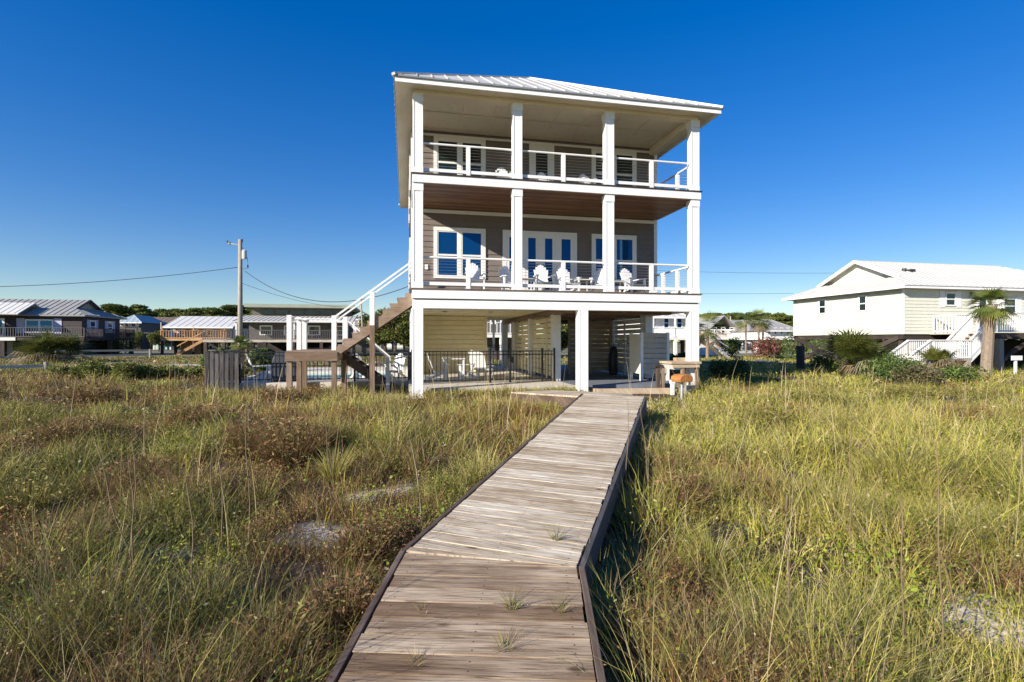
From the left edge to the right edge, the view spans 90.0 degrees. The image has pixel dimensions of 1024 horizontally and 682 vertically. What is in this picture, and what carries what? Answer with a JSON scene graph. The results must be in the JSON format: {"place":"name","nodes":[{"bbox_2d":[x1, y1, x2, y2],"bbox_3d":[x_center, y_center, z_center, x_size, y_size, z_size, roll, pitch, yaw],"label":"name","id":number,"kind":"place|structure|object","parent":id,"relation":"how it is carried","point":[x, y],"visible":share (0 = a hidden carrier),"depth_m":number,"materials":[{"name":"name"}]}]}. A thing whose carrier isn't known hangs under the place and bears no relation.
{"place":"outdoors","nodes":[
{"label":"outdoors","id":0,"kind":"place"},
{"bbox_2d":[272,351,295,381],"bbox_3d":[-7.646,0.850,17.369,0.838,1.000,0.560,0,0,-12],"label":"covered grill","id":1,"kind":"object","parent":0,"point":[277,367],"visible":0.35,"depth_m":17.07,"materials":[{"name":"fabric"}]},
{"bbox_2d":[219,366,407,390],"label":"pool terrace","id":2,"kind":"structure","parent":0,"point":[327,382],"depth_m":17.34,"materials":[{"name":"concrete"}]},
{"bbox_2d":[246,354,270,381],"bbox_3d":[-8.567,0.909,17.357,0.789,0.930,0.590,0,0,-36],"label":"porch chair","id":3,"kind":"object","parent":2,"relation":"on","point":[261,373],"visible":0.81,"depth_m":17.31,"materials":[{"name":"white plastic"}]},
{"bbox_2d":[239,349,407,382],"bbox_3d":[-6.133,0.812,16.968,5.370,1.075,0.070,0,0,-12],"label":"metal fence","id":4,"kind":"object","parent":2,"relation":"on","point":[317,378],"visible":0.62,"depth_m":16.75,"materials":[{"name":"metal"}]},
{"bbox_2d":[293,346,409,366],"bbox_3d":[-8.345,0.812,26.415,6.070,1.075,0.070,0,0,-12],"label":"metal fence","id":5,"kind":"object","parent":2,"relation":"on","point":[364,350],"visible":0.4,"depth_m":26.49,"materials":[{"name":"metal"}]},
{"bbox_2d":[385,353,405,379],"bbox_3d":[-4.129,0.909,18.256,0.590,0.930,0.789,0,0,11],"label":"porch chair","id":6,"kind":"object","parent":2,"relation":"on","point":[398,364],"visible":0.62,"depth_m":18.43,"materials":[{"name":"white plastic"}]},
{"bbox_2d":[307,373,392,377],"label":"water","id":7,"kind":"structure","parent":0,"point":[324,375],"depth_m":21.22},
{"bbox_2d":[408,365,574,395],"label":"patio","id":8,"kind":"structure","parent":0,"point":[527,383],"depth_m":16.66,"materials":[{"name":"concrete"}]},
{"bbox_2d":[407,349,411,383],"bbox_3d":[-3.317,0.812,16.683,0.070,1.075,1.573,0,0,-16],"label":"metal fence","id":9,"kind":"object","parent":8,"relation":"on","point":[409,365],"visible":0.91,"depth_m":16.66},
{"bbox_2d":[442,358,464,378],"bbox_3d":[-2.103,0.982,18.463,0.768,0.736,0.763,0,0,-12],"label":"patio table","id":10,"kind":"object","parent":8,"relation":"on","point":[462,367],"visible":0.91,"depth_m":18.18,"materials":[{"name":"white plastic"}]},
{"bbox_2d":[468,352,492,377],"bbox_3d":[-1.193,0.868,19.404,0.600,0.965,1.570,0,0,-17],"label":"porch chair","id":11,"kind":"object","parent":8,"relation":"on","point":[481,360],"visible":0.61,"depth_m":19.79,"materials":[{"name":"white plastic"}]},
{"bbox_2d":[423,348,554,382],"bbox_3d":[-0.700,0.792,16.527,4.437,1.115,0.085,0,0,-15],"label":"metal fence","id":12,"kind":"object","parent":8,"relation":"on","point":[511,359],"visible":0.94,"depth_m":16.55,"materials":[{"name":"metal"}]},
{"bbox_2d":[0,342,1023,681],"bbox_3d":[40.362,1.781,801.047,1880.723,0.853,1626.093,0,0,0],"label":"ground","id":13,"kind":"structure","parent":0,"point":[612,532],"depth_m":4.88,"materials":[{"name":"plant"}]},
{"bbox_2d":[0,362,48,370],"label":"rail fence","id":14,"kind":"object","parent":13,"relation":"on","point":[45,364],"visible":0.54,"depth_m":26.45,"materials":[{"name":"grey wood"}]},
{"bbox_2d":[2,335,67,363],"bbox_3d":[-34.347,0.773,37.003,3.735,2.545,4.104,0,0,0],"label":"palmetto","id":15,"kind":"object","parent":13,"relation":"on","point":[37,346],"visible":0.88,"depth_m":36.48,"materials":[{"name":"green plant"}]},
{"bbox_2d":[8,326,91,363],"bbox_3d":[-33.986,0.672,37.845,5.711,3.677,5.225,0,0,19],"label":"palmetto","id":16,"kind":"object","parent":13,"relation":"on","point":[59,343],"visible":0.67,"depth_m":37.49,"materials":[{"name":"green plant"}]},
{"bbox_2d":[45,365,69,377],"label":"beach shrub","id":17,"kind":"object","parent":13,"relation":"on","point":[59,368],"visible":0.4,"depth_m":21.80,"materials":[{"name":"green plant"}]},
{"bbox_2d":[0,299,134,355],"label":"raised house","id":18,"kind":"structure","parent":13,"relation":"on","point":[92,320],"depth_m":54.76,"materials":[{"name":"grey wood"}]},
{"bbox_2d":[25,319,53,332],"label":"window","id":19,"kind":"structure","parent":18,"relation":"in","point":[28,322],"depth_m":54.16,"materials":[{"name":"blue glass"}]},
{"bbox_2d":[45,331,98,361],"bbox_3d":[-33.734,0.600,39.049,3.664,2.797,4.548,0,0,0],"label":"palmetto","id":20,"kind":"object","parent":13,"relation":"on","point":[72,349],"visible":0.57,"depth_m":38.96,"materials":[{"name":"green plant"}]},
{"bbox_2d":[66,363,86,379],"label":"beach shrub","id":21,"kind":"object","parent":13,"relation":"on","point":[74,370],"visible":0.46,"depth_m":21.14,"materials":[{"name":"green plant"}]},
{"bbox_2d":[77,359,109,379],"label":"beach shrub","id":22,"kind":"object","parent":13,"relation":"on","point":[91,366],"visible":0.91,"depth_m":20.75,"materials":[{"name":"green plant"}]},
{"bbox_2d":[55,349,151,357],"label":"rail fence","id":23,"kind":"object","parent":13,"relation":"on","point":[150,353],"visible":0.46,"depth_m":45.50,"materials":[{"name":"grey wood"}]},
{"bbox_2d":[95,442,133,569],"bbox_3d":[-3.268,1.400,4.253,0.400,1.121,0.086,0,0,11],"label":"grass stalk","id":24,"kind":"object","parent":13,"relation":"on","point":[110,500],"depth_m":4.22,"materials":[{"name":"plant"}]},
{"bbox_2d":[93,335,153,353],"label":"shrub","id":25,"kind":"object","parent":13,"relation":"on","point":[116,345],"visible":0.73,"depth_m":59.58,"materials":[{"name":"green plant"}]},
{"bbox_2d":[108,360,140,379],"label":"beach shrub","id":26,"kind":"object","parent":13,"relation":"on","point":[127,368],"visible":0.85,"depth_m":20.31,"materials":[{"name":"green plant"}]},
{"bbox_2d":[100,303,148,316],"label":"pine tree","id":27,"kind":"object","parent":13,"relation":"on","point":[118,309],"visible":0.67,"depth_m":111.19,"materials":[{"name":"green plant"}]},
{"bbox_2d":[131,432,145,574],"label":"grass stalk","id":28,"kind":"object","parent":13,"relation":"on","point":[132,529],"depth_m":3.93,"materials":[{"name":"plant"}]},
{"bbox_2d":[119,315,164,349],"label":"raised house","id":29,"kind":"structure","parent":13,"relation":"on","point":[141,323],"depth_m":89.56,"materials":[{"name":"blue"}]},
{"bbox_2d":[126,308,158,347],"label":"pine tree","id":30,"kind":"object","parent":13,"relation":"on","point":[149,311],"visible":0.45,"depth_m":113.42,"materials":[{"name":"green plant"}]},
{"bbox_2d":[135,362,151,379],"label":"beach shrub","id":31,"kind":"object","parent":13,"relation":"on","point":[141,373],"visible":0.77,"depth_m":20.83,"materials":[{"name":"green plant"}]},
{"bbox_2d":[146,329,172,351],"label":"broadleaf tree","id":32,"kind":"object","parent":13,"relation":"on","point":[154,338],"visible":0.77,"depth_m":77.45,"materials":[{"name":"green plant"}]},
{"bbox_2d":[142,364,180,379],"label":"beach shrub","id":33,"kind":"object","parent":13,"relation":"on","point":[163,372],"visible":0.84,"depth_m":21.12,"materials":[{"name":"green plant"}]},
{"bbox_2d":[143,317,179,349],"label":"raised house","id":34,"kind":"structure","parent":13,"relation":"on","point":[165,320],"depth_m":97.02,"materials":[{"name":"black"}]},
{"bbox_2d":[178,446,197,595],"bbox_3d":[-2.272,1.317,3.607,0.127,1.156,0.067,0,0,13],"label":"grass stalk","id":35,"kind":"object","parent":13,"relation":"on","point":[192,540],"depth_m":3.63,"materials":[{"name":"plant"}]},
{"bbox_2d":[184,367,202,377],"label":"beach shrub","id":36,"kind":"object","parent":13,"relation":"on","point":[191,371],"visible":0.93,"depth_m":21.88,"materials":[{"name":"green plant"}]},
{"bbox_2d":[160,316,248,354],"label":"raised house","id":37,"kind":"structure","parent":13,"relation":"on","point":[187,331],"depth_m":64.60,"materials":[{"name":"white"}]},
{"bbox_2d":[201,308,232,347],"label":"pine tree","id":38,"kind":"object","parent":13,"relation":"on","point":[214,312],"visible":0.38,"depth_m":114.52,"materials":[{"name":"green plant"}]},
{"bbox_2d":[204,349,240,391],"bbox_3d":[-9.352,0.961,17.596,1.010,1.319,3.548,0,0,-12],"label":"board fence","id":39,"kind":"object","parent":13,"relation":"on","point":[214,360],"visible":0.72,"depth_m":15.88,"materials":[{"name":"grey wood"}]},
{"bbox_2d":[215,400,230,549],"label":"grass stalk","id":40,"kind":"object","parent":13,"relation":"on","point":[221,479],"depth_m":4.62,"materials":[{"name":"plant"}]},
{"bbox_2d":[227,239,248,346],"bbox_3d":[-20.349,-2.868,38.026,1.620,9.377,0.376,0,0,8],"label":"utility pole","id":41,"kind":"object","parent":13,"relation":"on","point":[242,254],"visible":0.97,"depth_m":37.87,"materials":[{"name":"grey wood"}]},
{"bbox_2d":[0,267,237,286],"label":"power line","id":42,"kind":"object","parent":41,"relation":"attached to","point":[116,280],"visible":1,"depth_m":36.18,"materials":[{"name":"metal"}]},
{"bbox_2d":[245,271,408,301],"bbox_3d":[-12.480,-3.777,32.500,18.368,2.874,0.043,0,0,37],"label":"power line","id":43,"kind":"object","parent":41,"relation":"attached to","point":[326,301],"visible":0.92,"depth_m":31.72,"materials":[{"name":"metal"}]},
{"bbox_2d":[227,335,253,371],"bbox_3d":[-13.689,0.676,26.023,1.448,2.088,1.603,0,0,0],"label":"palm tree","id":44,"kind":"object","parent":13,"relation":"on","point":[238,339],"visible":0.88,"depth_m":25.91,"materials":[{"name":"green plant"}]},
{"bbox_2d":[239,367,255,556],"bbox_3d":[-2.393,1.085,4.621,0.199,1.700,0.079,0,0,-30],"label":"grass stalk","id":45,"kind":"object","parent":13,"relation":"on","point":[247,465],"depth_m":4.62,"materials":[{"name":"plant"}]},
{"bbox_2d":[245,348,273,372],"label":"shrub","id":46,"kind":"object","parent":13,"relation":"on","point":[255,360],"visible":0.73,"depth_m":26.75,"materials":[{"name":"green plant"}]},
{"bbox_2d":[202,303,359,354],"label":"raised house","id":47,"kind":"structure","parent":13,"relation":"on","point":[268,326],"depth_m":53.39,"materials":[{"name":"black"}]},
{"bbox_2d":[285,261,412,394],"bbox_3d":[-4.871,-0.210,15.842,3.515,4.320,2.464,0,0,-12],"label":"outdoor staircase","id":48,"kind":"structure","parent":13,"relation":"on","point":[301,355],"depth_m":14.90,"materials":[{"name":"brown wood"}]},
{"bbox_2d":[350,309,369,351],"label":"raised house","id":49,"kind":"structure","parent":13,"relation":"on","point":[359,346],"depth_m":78.56,"materials":[{"name":"white"}]},
{"bbox_2d":[358,308,392,349],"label":"broadleaf tree","id":50,"kind":"object","parent":13,"relation":"on","point":[378,341],"visible":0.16,"depth_m":73.16,"materials":[{"name":"green plant"}]},
{"bbox_2d":[375,306,409,352],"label":"broadleaf tree","id":51,"kind":"object","parent":13,"relation":"on","point":[392,335],"visible":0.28,"depth_m":70.55,"materials":[{"name":"green plant"}]},
{"bbox_2d":[393,310,409,346],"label":"broadleaf tree","id":52,"kind":"object","parent":13,"relation":"on","point":[404,339],"visible":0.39,"depth_m":68.84,"materials":[{"name":"green plant"}]},
{"bbox_2d":[326,390,646,681],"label":"boardwalk","id":53,"kind":"structure","parent":13,"relation":"on","point":[458,563],"depth_m":3.36,"materials":[{"name":"brown wood"}]},
{"bbox_2d":[487,623,521,654],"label":"weed tuft","id":54,"kind":"object","parent":53,"relation":"on","point":[503,640],"visible":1,"depth_m":2.62,"materials":[{"name":"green plant"}]},
{"bbox_2d":[495,584,532,609],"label":"weed tuft","id":55,"kind":"object","parent":53,"relation":"on","point":[511,602],"visible":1,"depth_m":2.96,"materials":[{"name":"green plant"}]},
{"bbox_2d":[487,320,527,359],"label":"raised house","id":56,"kind":"structure","parent":13,"relation":"on","point":[498,323],"depth_m":44.41,"materials":[{"name":"white"}]},
{"bbox_2d":[392,72,723,398],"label":"beach house","id":57,"kind":"structure","parent":13,"relation":"on","point":[461,139],"depth_m":16.32,"materials":[{"name":"beige"}]},
{"bbox_2d":[434,227,485,278],"bbox_3d":[-1.726,-2.900,16.938,1.720,1.680,0.050,0,0,-12],"label":"window","id":58,"kind":"structure","parent":57,"relation":"in","point":[448,241],"depth_m":16.92,"materials":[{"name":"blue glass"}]},
{"bbox_2d":[434,136,485,176],"bbox_3d":[-1.726,-5.870,16.938,1.720,1.700,0.050,0,0,-12],"label":"window","id":59,"kind":"structure","parent":57,"relation":"in","point":[452,157],"depth_m":16.92,"materials":[{"name":"white"}]},
{"bbox_2d":[464,263,485,288],"bbox_3d":[-1.135,-1.914,15.361,0.622,0.979,0.830,0,0,-12],"label":"porch chair","id":60,"kind":"object","parent":57,"relation":"on","point":[475,275],"visible":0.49,"depth_m":15.59,"materials":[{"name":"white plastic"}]},
{"bbox_2d":[498,266,510,289],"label":"porch chair","id":61,"kind":"object","parent":57,"relation":"on","point":[505,276],"visible":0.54,"depth_m":16.22,"materials":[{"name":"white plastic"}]},
{"bbox_2d":[502,230,576,290],"bbox_3d":[0.971,-2.600,17.476,2.620,2.280,0.090,0,0,-12],"label":"door","id":62,"kind":"structure","parent":57,"relation":"in","point":[536,245],"depth_m":17.53,"materials":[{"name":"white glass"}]},
{"bbox_2d":[529,143,553,180],"bbox_3d":[1.016,-5.665,17.505,0.880,2.110,0.050,0,0,-12],"label":"door","id":63,"kind":"structure","parent":57,"relation":"in","point":[534,160],"depth_m":17.51,"materials":[{"name":"white"}]},
{"bbox_2d":[533,265,555,290],"bbox_3d":[0.960,-1.914,15.795,0.622,0.979,0.830,0,0,-9],"label":"porch chair","id":64,"kind":"object","parent":57,"relation":"on","point":[541,275],"visible":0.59,"depth_m":16.02,"materials":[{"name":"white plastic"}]},
{"bbox_2d":[556,268,581,290],"bbox_3d":[1.763,-1.914,16.267,0.622,0.979,0.830,0,0,-19],"label":"porch chair","id":65,"kind":"object","parent":57,"relation":"on","point":[567,274],"visible":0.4,"depth_m":16.44,"materials":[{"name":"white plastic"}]},
{"bbox_2d":[589,268,602,290],"bbox_3d":[2.843,-1.914,16.536,0.622,0.979,0.830,0,0,14],"label":"porch chair","id":66,"kind":"object","parent":57,"relation":"on","point":[598,281],"visible":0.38,"depth_m":16.79,"materials":[{"name":"white plastic"}]},
{"bbox_2d":[591,234,636,282],"bbox_3d":[3.601,-2.900,18.041,1.680,1.680,0.050,0,0,-12],"label":"window","id":67,"kind":"structure","parent":57,"relation":"in","point":[625,246],"depth_m":18.08,"materials":[{"name":"blue glass"}]},
{"bbox_2d":[591,148,636,185],"bbox_3d":[3.601,-5.870,18.041,1.680,1.700,0.050,0,0,-12],"label":"window","id":68,"kind":"structure","parent":57,"relation":"in","point":[618,169],"depth_m":18.08,"materials":[{"name":"white"}]},
{"bbox_2d":[620,268,646,291],"bbox_3d":[3.878,-1.914,16.551,0.622,0.979,0.830,0,0,-23],"label":"porch chair","id":69,"kind":"object","parent":57,"relation":"on","point":[627,278],"visible":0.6,"depth_m":16.66,"materials":[{"name":"white plastic"}]},
{"bbox_2d":[542,324,575,350],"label":"broadleaf tree","id":70,"kind":"object","parent":13,"relation":"on","point":[564,339],"visible":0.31,"depth_m":49.75,"materials":[{"name":"green plant"}]},
{"bbox_2d":[589,387,684,393],"bbox_3d":[3.767,1.515,15.194,3.028,0.250,0.602,0,0,3],"label":"timber edging","id":71,"kind":"object","parent":13,"relation":"on","point":[640,390],"visible":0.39,"depth_m":15.11,"materials":[{"name":"beige wood"}]},
{"bbox_2d":[618,313,729,357],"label":"raised house","id":72,"kind":"structure","parent":13,"relation":"on","point":[673,325],"depth_m":50.16,"materials":[{"name":"white wood"}]},
{"bbox_2d":[659,357,701,387],"bbox_3d":[5.175,1.070,15.755,1.000,1.100,0.740,0,0,-12],"label":"cleaning table","id":73,"kind":"object","parent":13,"relation":"on","point":[681,364],"visible":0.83,"depth_m":15.51,"materials":[{"name":"beige wood"}]},
{"bbox_2d":[671,374,692,399],"bbox_3d":[4.786,1.292,14.429,0.462,0.716,0.400,0,0,-23],"label":"rusty grill","id":74,"kind":"object","parent":13,"relation":"on","point":[679,378],"visible":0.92,"depth_m":14.31,"materials":[{"name":"metal"}]},
{"bbox_2d":[684,315,742,349],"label":"raised house","id":75,"kind":"structure","parent":13,"relation":"on","point":[726,322],"depth_m":92.77,"materials":[{"name":"white"}]},
{"bbox_2d":[699,311,730,357],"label":"palm tree","id":76,"kind":"object","parent":13,"relation":"on","point":[706,333],"visible":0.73,"depth_m":47.72,"materials":[{"name":"green plant"}]},
{"bbox_2d":[704,357,748,384],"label":"shrub","id":77,"kind":"object","parent":13,"relation":"on","point":[722,368],"visible":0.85,"depth_m":19.14,"materials":[{"name":"green plant"}]},
{"bbox_2d":[719,336,745,356],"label":"shrub","id":78,"kind":"object","parent":13,"relation":"on","point":[733,349],"visible":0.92,"depth_m":51.68,"materials":[{"name":"green plant"}]},
{"bbox_2d":[725,356,752,380],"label":"shrub","id":79,"kind":"object","parent":13,"relation":"on","point":[741,365],"visible":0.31,"depth_m":20.76,"materials":[{"name":"green plant"}]},
{"bbox_2d":[732,311,756,353],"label":"palm tree","id":80,"kind":"object","parent":13,"relation":"on","point":[740,325],"visible":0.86,"depth_m":65.89,"materials":[{"name":"green plant"}]},
{"bbox_2d":[745,308,774,348],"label":"palm tree","id":81,"kind":"object","parent":13,"relation":"on","point":[760,325],"visible":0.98,"depth_m":63.73,"materials":[{"name":"green plant"}]},
{"bbox_2d":[729,319,795,350],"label":"raised house","id":82,"kind":"structure","parent":13,"relation":"on","point":[779,330],"depth_m":85.34,"materials":[{"name":"white"}]},
{"bbox_2d":[745,336,784,358],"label":"shrub","id":83,"kind":"object","parent":13,"relation":"on","point":[765,347],"visible":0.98,"depth_m":46.02,"materials":[{"name":"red plant"}]},
{"bbox_2d":[778,492,789,621],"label":"grass stalk","id":84,"kind":"object","parent":13,"relation":"on","point":[785,510],"depth_m":3.33,"materials":[{"name":"plant"}]},
{"bbox_2d":[796,346,804,370],"bbox_3d":[15.492,1.040,27.500,0.280,1.560,0.280,0,0,-12],"label":"timber post","id":85,"kind":"object","parent":13,"relation":"on","point":[800,357],"visible":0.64,"depth_m":27.38,"materials":[{"name":"wood"}]},
{"bbox_2d":[779,331,827,359],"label":"shrub","id":86,"kind":"object","parent":13,"relation":"on","point":[790,349],"visible":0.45,"depth_m":43.79,"materials":[{"name":"green plant"}]},
{"bbox_2d":[809,355,842,375],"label":"shrub","id":87,"kind":"object","parent":13,"relation":"on","point":[827,365],"visible":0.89,"depth_m":23.81,"materials":[{"name":"green plant"}]},
{"bbox_2d":[808,326,884,375],"bbox_3d":[15.881,0.656,23.505,4.124,2.783,4.069,0,0,-31],"label":"shrub","id":88,"kind":"object","parent":13,"relation":"on","point":[848,342],"visible":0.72,"depth_m":23.15,"materials":[{"name":"green plant"}]},
{"bbox_2d":[841,417,854,551],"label":"grass stalk","id":89,"kind":"object","parent":13,"relation":"on","point":[851,496],"depth_m":4.62,"materials":[{"name":"plant"}]},
{"bbox_2d":[830,339,901,374],"bbox_3d":[15.938,0.873,22.768,3.323,2.101,2.790,0,0,40],"label":"palmetto","id":90,"kind":"object","parent":13,"relation":"on","point":[870,353],"visible":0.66,"depth_m":22.66,"materials":[{"name":"green plant"}]},
{"bbox_2d":[857,351,909,381],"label":"shrub","id":91,"kind":"object","parent":13,"relation":"on","point":[874,370],"visible":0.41,"depth_m":20.12,"materials":[{"name":"green plant"}]},
{"bbox_2d":[781,260,1023,370],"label":"raised house","id":92,"kind":"structure","parent":13,"relation":"on","point":[908,307],"depth_m":29.53,"materials":[{"name":"yellow"}]},
{"bbox_2d":[818,299,826,313],"bbox_3d":[20.237,-2.240,33.397,0.050,0.980,0.660,0,0,-12],"label":"window","id":93,"kind":"structure","parent":92,"relation":"in","point":[822,303],"depth_m":33.38,"materials":[{"name":"white"}]},
{"bbox_2d":[858,295,866,311],"bbox_3d":[20.843,-2.240,30.443,0.050,0.980,0.620,0,0,-12],"label":"window","id":94,"kind":"structure","parent":92,"relation":"in","point":[862,299],"depth_m":30.46,"materials":[{"name":"white"}]},
{"bbox_2d":[945,292,956,305],"bbox_3d":[24.508,-2.350,28.597,0.770,0.800,0.050,0,0,-12],"label":"window","id":95,"kind":"structure","parent":92,"relation":"in","point":[950,297],"depth_m":28.60,"materials":[{"name":"black"}]},
{"bbox_2d":[1003,297,1016,311],"bbox_3d":[28.655,-2.025,29.456,1.000,0.950,0.050,0,0,-12],"label":"window","id":96,"kind":"structure","parent":92,"relation":"in","point":[1014,300],"depth_m":29.49,"materials":[{"name":"white"}]},
{"bbox_2d":[891,500,915,655],"bbox_3d":[2.306,1.448,3.051,0.094,0.996,0.147,0,0,-33],"label":"grass stalk","id":97,"kind":"object","parent":13,"relation":"on","point":[903,612],"depth_m":3.02,"materials":[{"name":"plant"}]},
{"bbox_2d":[866,353,945,384],"bbox_3d":[14.217,1.046,18.332,2.314,1.226,2.208,0,0,-40],"label":"shrub","id":98,"kind":"object","parent":13,"relation":"on","point":[911,363],"visible":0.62,"depth_m":18.26,"materials":[{"name":"green plant"}]},
{"bbox_2d":[888,363,947,388],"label":"shrub","id":99,"kind":"object","parent":13,"relation":"on","point":[927,375],"visible":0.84,"depth_m":17.23,"materials":[{"name":"green plant"}]},
{"bbox_2d":[914,342,971,370],"bbox_3d":[18.680,0.880,22.520,2.416,1.718,2.592,0,0,-25],"label":"palmetto","id":100,"kind":"object","parent":13,"relation":"on","point":[937,357],"visible":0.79,"depth_m":22.26,"materials":[{"name":"green plant"}]},
{"bbox_2d":[936,430,951,661],"bbox_3d":[2.651,1.249,3.143,0.079,1.400,0.137,0,0,38],"label":"grass stalk","id":101,"kind":"object","parent":13,"relation":"on","point":[942,612],"depth_m":3.11,"materials":[{"name":"plant"}]},
{"bbox_2d":[937,543,972,670],"bbox_3d":[2.623,1.572,3.027,0.120,0.745,0.157,0,0,-43],"label":"grass stalk","id":102,"kind":"object","parent":13,"relation":"on","point":[958,622],"depth_m":3.03,"materials":[{"name":"plant"}]},
{"bbox_2d":[936,365,992,382],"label":"shrub","id":103,"kind":"object","parent":13,"relation":"on","point":[957,372],"visible":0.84,"depth_m":18.78,"materials":[{"name":"green plant"}]},
{"bbox_2d":[965,287,1021,374],"bbox_3d":[22.511,-0.440,24.016,2.321,4.349,2.208,0,0,-43],"label":"palm tree","id":104,"kind":"object","parent":13,"relation":"on","point":[989,314],"visible":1,"depth_m":23.81,"materials":[{"name":"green plant"}]},
{"bbox_2d":[0,0,1023,341],"label":"sky","id":105,"kind":"structure","parent":0,"point":[139,138],"materials":[{"name":"blue"}]},
{"bbox_2d":[499,365,679,388],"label":"parking slab","id":106,"kind":"structure","parent":0,"point":[597,379],"depth_m":17.51,"materials":[{"name":"grey concrete"}]},
{"bbox_2d":[608,343,617,374],"bbox_3d":[4.061,0.725,20.508,0.348,1.250,0.348,0,0,33],"label":"beach bag","id":107,"kind":"object","parent":106,"relation":"on","point":[613,360],"visible":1,"depth_m":20.38,"materials":[{"name":"fabric"}]},
{"bbox_2d":[629,332,668,380],"bbox_3d":[4.777,0.530,17.846,1.058,1.640,0.904,0,0,-12],"label":"shower cabin","id":108,"kind":"object","parent":106,"relation":"on","point":[647,351],"visible":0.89,"depth_m":17.44,"materials":[{"name":"paint"}]},
{"bbox_2d":[631,334,639,373],"bbox_3d":[4.269,0.440,17.768,0.022,1.340,0.850,0,0,-12],"label":"door","id":109,"kind":"structure","parent":108,"relation":"in","point":[635,338],"depth_m":17.70,"materials":[{"name":"wood"}]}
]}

